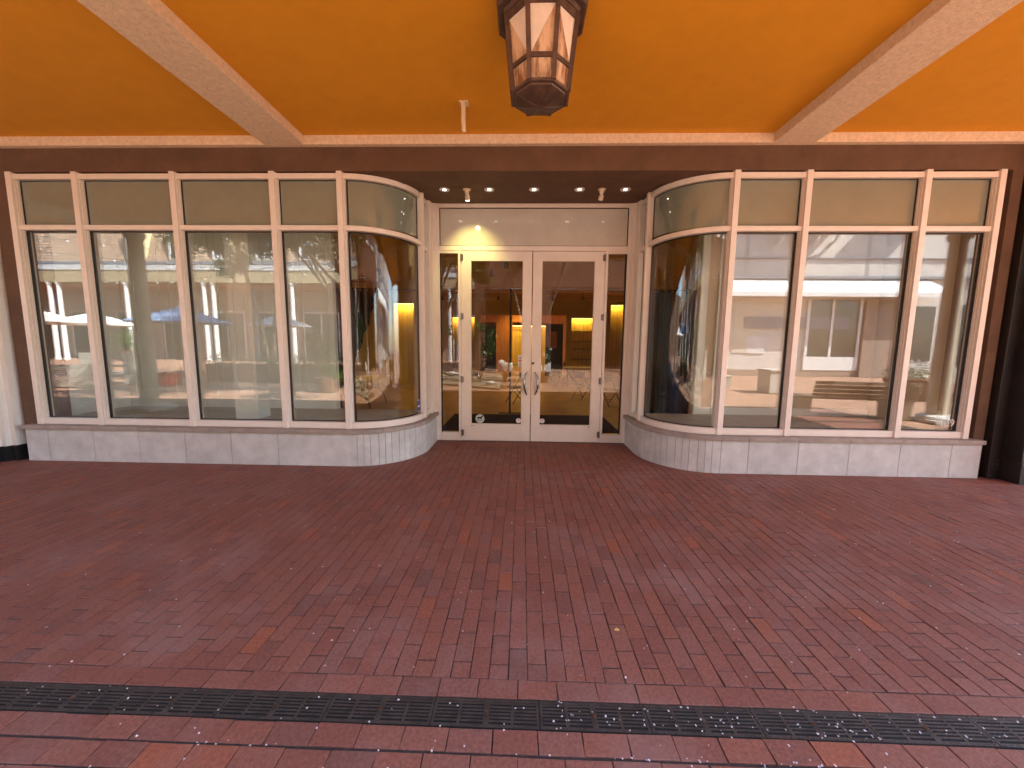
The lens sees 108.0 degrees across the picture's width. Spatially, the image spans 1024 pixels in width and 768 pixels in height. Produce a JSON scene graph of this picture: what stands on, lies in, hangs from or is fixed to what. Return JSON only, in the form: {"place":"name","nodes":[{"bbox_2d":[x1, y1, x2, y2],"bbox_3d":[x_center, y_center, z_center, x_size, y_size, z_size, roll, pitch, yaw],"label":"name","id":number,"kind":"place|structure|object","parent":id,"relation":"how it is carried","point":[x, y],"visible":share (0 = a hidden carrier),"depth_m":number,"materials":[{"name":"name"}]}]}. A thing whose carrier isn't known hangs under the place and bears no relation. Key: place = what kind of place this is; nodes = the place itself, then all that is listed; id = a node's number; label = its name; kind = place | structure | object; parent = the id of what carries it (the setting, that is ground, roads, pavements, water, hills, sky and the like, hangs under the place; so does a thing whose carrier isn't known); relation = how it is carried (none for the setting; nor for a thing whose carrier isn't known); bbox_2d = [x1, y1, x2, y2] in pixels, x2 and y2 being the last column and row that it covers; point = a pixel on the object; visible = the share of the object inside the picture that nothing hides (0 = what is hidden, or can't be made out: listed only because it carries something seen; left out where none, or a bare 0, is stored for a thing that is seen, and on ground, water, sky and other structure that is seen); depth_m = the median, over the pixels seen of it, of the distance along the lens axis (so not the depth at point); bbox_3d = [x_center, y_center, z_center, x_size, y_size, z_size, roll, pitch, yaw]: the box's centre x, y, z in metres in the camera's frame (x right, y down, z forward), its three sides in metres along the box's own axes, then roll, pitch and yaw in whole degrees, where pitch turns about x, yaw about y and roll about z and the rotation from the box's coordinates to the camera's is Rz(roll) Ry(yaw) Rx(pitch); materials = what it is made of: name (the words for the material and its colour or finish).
{"place":"outdoors","nodes":[
{"label":"outdoors","id":0,"kind":"place"},
{"bbox_2d":[0,441,1023,767],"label":"brick paving","id":1,"kind":"structure","parent":0,"point":[152,521],"depth_m":2.50,"materials":[{"name":"red brick"}]},
{"bbox_2d":[0,248,28,461],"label":"white pilaster","id":2,"kind":"object","parent":1,"relation":"on","point":[13,442],"visible":0.76,"depth_m":5.15,"materials":[{"name":"paint"}]},
{"bbox_2d":[0,681,1023,748],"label":"drain channel","id":3,"kind":"object","parent":1,"relation":"on","point":[740,732],"visible":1,"depth_m":1.72,"materials":[{"name":"black metal"}]},
{"bbox_2d":[0,682,38,708],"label":"drain grate","id":4,"kind":"object","parent":3,"relation":"on","point":[8,685],"visible":1,"depth_m":1.82,"materials":[{"name":"metal"}]},
{"bbox_2d":[4,683,135,712],"bbox_3d":[-2.108,1.501,1.784,0.493,0.006,0.132,1,6,2],"label":"drain grate","id":5,"kind":"object","parent":3,"relation":"on","point":[81,688],"visible":1,"depth_m":1.78,"materials":[{"name":"metal"}]},
{"bbox_2d":[108,687,234,716],"bbox_3d":[-1.611,1.508,1.771,0.493,0.006,0.132,1,6,2],"label":"drain grate","id":6,"kind":"object","parent":3,"relation":"on","point":[181,691],"visible":1,"depth_m":1.77,"materials":[{"name":"metal"}]},
{"bbox_2d":[214,690,333,720],"bbox_3d":[-1.115,1.514,1.758,0.493,0.006,0.132,1,6,2],"label":"drain grate","id":7,"kind":"object","parent":3,"relation":"on","point":[278,702],"visible":1,"depth_m":1.75,"materials":[{"name":"metal"}]},
{"bbox_2d":[321,694,435,724],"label":"drain grate","id":8,"kind":"object","parent":3,"relation":"on","point":[380,709],"visible":1,"depth_m":1.74,"materials":[{"name":"metal"}]},
{"bbox_2d":[430,697,539,729],"bbox_3d":[-0.121,1.527,1.731,0.493,0.006,0.132,1,6,2],"label":"drain grate","id":9,"kind":"object","parent":3,"relation":"on","point":[486,710],"visible":1,"depth_m":1.73,"materials":[{"name":"metal"}]},
{"bbox_2d":[539,701,651,733],"bbox_3d":[0.376,1.533,1.717,0.493,0.006,0.132,1,6,2],"label":"drain grate","id":10,"kind":"object","parent":3,"relation":"on","point":[593,716],"visible":1,"depth_m":1.72,"materials":[{"name":"metal"}]},
{"bbox_2d":[644,705,766,737],"bbox_3d":[0.873,1.540,1.704,0.493,0.006,0.132,1,6,2],"label":"drain grate","id":11,"kind":"object","parent":3,"relation":"on","point":[703,721],"visible":1,"depth_m":1.70,"materials":[{"name":"metal"}]},
{"bbox_2d":[749,708,882,742],"bbox_3d":[1.369,1.546,1.690,0.493,0.006,0.132,1,6,2],"label":"drain grate","id":12,"kind":"object","parent":3,"relation":"on","point":[807,714],"visible":1,"depth_m":1.69,"materials":[{"name":"metal"}]},
{"bbox_2d":[857,712,1000,746],"bbox_3d":[1.866,1.552,1.677,0.493,0.006,0.132,1,6,2],"label":"drain grate","id":13,"kind":"object","parent":3,"relation":"on","point":[915,717],"visible":1,"depth_m":1.67,"materials":[{"name":"metal"}]},
{"bbox_2d":[966,716,1023,747],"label":"drain grate","id":14,"kind":"object","parent":3,"relation":"on","point":[1000,720],"visible":1,"depth_m":1.68,"materials":[{"name":"metal"}]},
{"bbox_2d":[26,485,1023,767],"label":"fallen petals","id":15,"kind":"object","parent":1,"relation":"on","point":[614,719],"visible":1,"depth_m":1.69,"materials":[{"name":"white plant"}]},
{"bbox_2d":[978,178,1023,484],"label":"bronze pier","id":16,"kind":"structure","parent":1,"relation":"on","point":[1002,455],"depth_m":4.72,"materials":[{"name":"metal"}]},
{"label":"ground","id":17,"kind":"structure","parent":0,"visible":0},
{"bbox_2d":[0,0,1023,477],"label":"shop building","id":18,"kind":"structure","parent":17,"relation":"on","point":[816,206],"depth_m":4.89,"materials":[{"name":"brown paint"}]},
{"bbox_2d":[4,171,432,428],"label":"display window","id":19,"kind":"structure","parent":18,"relation":"in","point":[179,204],"depth_m":4.96,"materials":[{"name":"paint"}]},
{"bbox_2d":[223,233,270,418],"bbox_3d":[-4.020,-1.164,5.627,0.360,3.385,0.270,1,6,2],"label":"panelled post","id":20,"kind":"object","parent":18,"relation":"on","point":[243,268],"visible":0.73,"depth_m":5.57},
{"bbox_2d":[355,375,390,408],"bbox_3d":[-3.837,0.212,9.886,0.740,0.754,1.500,1,6,2],"label":"folding table","id":21,"kind":"object","parent":18,"relation":"on","point":[367,378],"visible":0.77,"depth_m":9.92,"materials":[{"name":"laminate"}]},
{"bbox_2d":[377,261,381,274],"bbox_3d":[-3.912,-3.410,10.965,0.140,0.396,0.192,1,6,2],"label":"track light","id":22,"kind":"object","parent":18,"relation":"attached to","point":[379,272],"visible":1,"depth_m":10.93,"materials":[{"name":"white metal"}]},
{"bbox_2d":[395,304,414,382],"bbox_3d":[-4.314,-1.655,15.249,0.850,3.266,0.339,1,6,2],"label":"display niche","id":23,"kind":"object","parent":18,"relation":"on","point":[405,351],"visible":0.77,"depth_m":15.36,"materials":[{"name":"wood"}]},
{"bbox_2d":[439,188,449,191],"bbox_3d":[-0.979,-2.826,5.393,0.148,0.032,0.148,1,6,2],"label":"recessed downlight","id":24,"kind":"object","parent":18,"relation":"attached to","point":[444,189],"visible":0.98,"depth_m":5.39,"materials":[{"name":"white paint"}]},
{"bbox_2d":[453,318,458,375],"bbox_3d":[-2.834,-1.917,19.003,0.360,2.990,0.339,1,6,2],"label":"display niche","id":25,"kind":"object","parent":18,"relation":"on","point":[455,350],"visible":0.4,"depth_m":19.11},
{"bbox_2d":[459,100,468,132],"bbox_3d":[-0.518,-2.881,4.012,0.097,0.282,0.095,1,6,2],"label":"sign bracket","id":26,"kind":"object","parent":18,"relation":"attached to","point":[464,104],"visible":1,"depth_m":3.98,"materials":[{"name":"beige metal"}]},
{"bbox_2d":[463,188,470,200],"bbox_3d":[-0.652,-2.752,5.405,0.116,0.161,0.143,1,6,2],"label":"spotlight","id":27,"kind":"object","parent":18,"relation":"attached to","point":[467,196],"visible":1,"depth_m":5.39,"materials":[{"name":"beige plastic"}]},
{"bbox_2d":[472,318,473,375],"bbox_3d":[-1.974,-1.906,18.980,0.240,2.990,0.339,1,6,2],"label":"display niche","id":28,"kind":"object","parent":18,"relation":"on","point":[472,346],"visible":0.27,"depth_m":19.11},
{"bbox_2d":[480,326,495,370],"bbox_3d":[-1.528,-2.098,22.070,1.200,2.700,0.050,1,6,2],"label":"dark doorway","id":29,"kind":"structure","parent":18,"relation":"attached to","point":[487,348],"depth_m":22.04,"materials":[{"name":"black plastic"}]},
{"bbox_2d":[484,187,493,191],"bbox_3d":[-0.329,-2.818,5.375,0.148,0.032,0.148,1,6,2],"label":"recessed downlight","id":30,"kind":"object","parent":18,"relation":"attached to","point":[488,189],"visible":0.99,"depth_m":5.37,"materials":[{"name":"white paint"}]},
{"bbox_2d":[489,263,493,276],"bbox_3d":[-0.608,-3.390,11.075,0.140,0.396,0.192,1,6,2],"label":"track light","id":31,"kind":"object","parent":18,"relation":"attached to","point":[491,274],"visible":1,"depth_m":11.04,"materials":[{"name":"black metal"}]},
{"bbox_2d":[460,251,531,440],"bbox_3d":[-0.278,-0.599,6.294,1.198,3.194,0.128,1,6,2],"label":"door","id":32,"kind":"structure","parent":18,"relation":"in","point":[469,431],"depth_m":6.32,"materials":[{"name":"paint"}]},
{"bbox_2d":[503,262,508,268],"bbox_3d":[-0.162,-3.252,9.869,0.140,0.396,0.192,1,6,2],"label":"track light","id":33,"kind":"object","parent":18,"relation":"attached to","point":[505,266],"visible":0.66,"depth_m":9.84,"materials":[{"name":"black metal"}]},
{"bbox_2d":[506,371,520,403],"bbox_3d":[0.161,0.105,10.631,0.558,0.889,0.446,-3,7,-28],"label":"folding chair","id":34,"kind":"object","parent":18,"relation":"on","point":[515,387],"visible":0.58,"depth_m":10.73,"materials":[{"name":"black plastic"}]},
{"bbox_2d":[359,288,696,414],"bbox_3d":[-0.153,-0.755,8.789,9.300,2.958,0.340,1,6,2],"label":"drape stand","id":35,"kind":"object","parent":18,"relation":"on","point":[510,412],"visible":0.76,"depth_m":8.68,"materials":[{"name":"black metal"}]},
{"bbox_2d":[336,287,377,407],"bbox_3d":[-3.843,-0.834,8.853,1.418,2.852,0.142,1,6,2],"label":"black drape","id":36,"kind":"object","parent":35,"relation":"hanging from","point":[364,301],"visible":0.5,"depth_m":8.76,"materials":[{"name":"black fabric"}]},
{"bbox_2d":[646,289,695,413],"bbox_3d":[3.443,-0.705,8.664,1.504,2.920,0.144,1,6,2],"label":"black drape","id":37,"kind":"object","parent":35,"relation":"hanging from","point":[670,348],"visible":0.67,"depth_m":8.64,"materials":[{"name":"black fabric"}]},
{"bbox_2d":[512,325,545,371],"bbox_3d":[1.073,-2.090,22.094,2.160,2.730,0.339,1,6,2],"label":"display niche","id":38,"kind":"object","parent":18,"relation":"on","point":[516,340],"visible":0.31,"depth_m":22.21,"materials":[{"name":"wood"}]},
{"bbox_2d":[443,414,617,433],"bbox_3d":[0.348,0.862,7.725,3.500,0.012,2.300,1,6,2],"label":"door mat","id":39,"kind":"object","parent":18,"relation":"on","point":[451,423],"depth_m":8.17,"materials":[{"name":"black rubber"}]},
{"bbox_2d":[529,187,538,191],"bbox_3d":[0.319,-2.809,5.358,0.148,0.032,0.148,1,6,2],"label":"recessed downlight","id":40,"kind":"object","parent":18,"relation":"attached to","point":[533,189],"visible":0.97,"depth_m":5.36,"materials":[{"name":"white paint"}]},
{"bbox_2d":[497,0,587,115],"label":"ceiling lantern","id":41,"kind":"object","parent":18,"relation":"attached to","point":[540,37],"visible":1,"depth_m":2.69,"materials":[{"name":"brown metal"}]},
{"bbox_2d":[545,324,562,375],"bbox_3d":[2.201,-1.783,19.554,0.900,2.700,0.310,1,6,2],"label":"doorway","id":42,"kind":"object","parent":18,"relation":"on","point":[553,344],"visible":0.96,"depth_m":19.40,"materials":[{"name":"black wood"}]},
{"bbox_2d":[550,332,556,347],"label":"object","id":43,"kind":"structure","parent":42,"relation":"in","point":[553,342],"depth_m":19.35,"materials":[{"name":"red wood"}]},
{"bbox_2d":[548,364,562,385],"bbox_3d":[1.774,-0.377,15.119,0.446,0.889,0.558,-2,7,-18],"label":"folding chair","id":44,"kind":"object","parent":18,"relation":"on","point":[557,367],"visible":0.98,"depth_m":14.94,"materials":[{"name":"black plastic"}]},
{"bbox_2d":[561,362,574,381],"bbox_3d":[2.533,-0.557,16.816,0.558,0.889,0.446,1,6,2],"label":"folding chair","id":45,"kind":"object","parent":18,"relation":"on","point":[568,373],"visible":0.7,"depth_m":16.65,"materials":[{"name":"black plastic"}]},
{"bbox_2d":[530,251,605,441],"bbox_3d":[0.933,-0.583,6.261,1.198,3.194,0.128,1,6,2],"label":"door","id":46,"kind":"structure","parent":18,"relation":"in","point":[538,432],"depth_m":6.28,"materials":[{"name":"paint"}]},
{"bbox_2d":[563,366,590,385],"bbox_3d":[2.819,-0.325,15.324,1.500,0.754,0.740,1,6,2],"label":"folding table","id":47,"kind":"object","parent":18,"relation":"on","point":[579,367],"visible":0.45,"depth_m":15.10,"materials":[{"name":"laminate"}]},
{"bbox_2d":[574,187,584,191],"bbox_3d":[0.971,-2.801,5.340,0.148,0.032,0.148,1,6,2],"label":"recessed downlight","id":48,"kind":"object","parent":18,"relation":"attached to","point":[579,189],"visible":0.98,"depth_m":5.34,"materials":[{"name":"white paint"}]},
{"bbox_2d":[571,370,589,399],"bbox_3d":[2.189,0.024,11.537,0.558,0.889,0.446,-4,8,-38],"label":"folding chair","id":49,"kind":"object","parent":18,"relation":"on","point":[579,375],"visible":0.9,"depth_m":11.40,"materials":[{"name":"black plastic"}]},
{"bbox_2d":[570,318,592,376],"bbox_3d":[3.488,-1.839,18.832,1.130,2.995,0.339,1,6,2],"label":"display niche","id":50,"kind":"object","parent":18,"relation":"on","point":[581,340],"visible":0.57,"depth_m":18.94,"materials":[{"name":"wood"}]},
{"bbox_2d":[598,188,605,200],"bbox_3d":[1.288,-2.728,5.353,0.116,0.161,0.144,1,6,2],"label":"spotlight","id":51,"kind":"object","parent":18,"relation":"attached to","point":[601,192],"visible":1,"depth_m":5.34,"materials":[{"name":"beige plastic"}]},
{"bbox_2d":[603,373,619,406],"bbox_3d":[2.717,0.158,10.375,0.446,0.889,0.558,-2,7,-23],"label":"folding chair","id":52,"kind":"object","parent":18,"relation":"on","point":[607,377],"visible":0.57,"depth_m":10.48,"materials":[{"name":"black plastic"}]},
{"bbox_2d":[609,305,622,377],"bbox_3d":[5.176,-2.140,18.751,0.680,3.645,0.339,1,6,2],"label":"display niche","id":53,"kind":"object","parent":18,"relation":"on","point":[616,323],"visible":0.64,"depth_m":18.85,"materials":[{"name":"wood"}]},
{"bbox_2d":[620,187,630,191],"bbox_3d":[1.623,-2.793,5.322,0.148,0.032,0.148,1,6,2],"label":"recessed downlight","id":54,"kind":"object","parent":18,"relation":"attached to","point":[625,189],"visible":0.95,"depth_m":5.32,"materials":[{"name":"white paint"}]},
{"bbox_2d":[630,169,1007,438],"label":"display window","id":55,"kind":"structure","parent":18,"relation":"in","point":[730,204],"depth_m":4.74,"materials":[{"name":"paint"}]}
]}

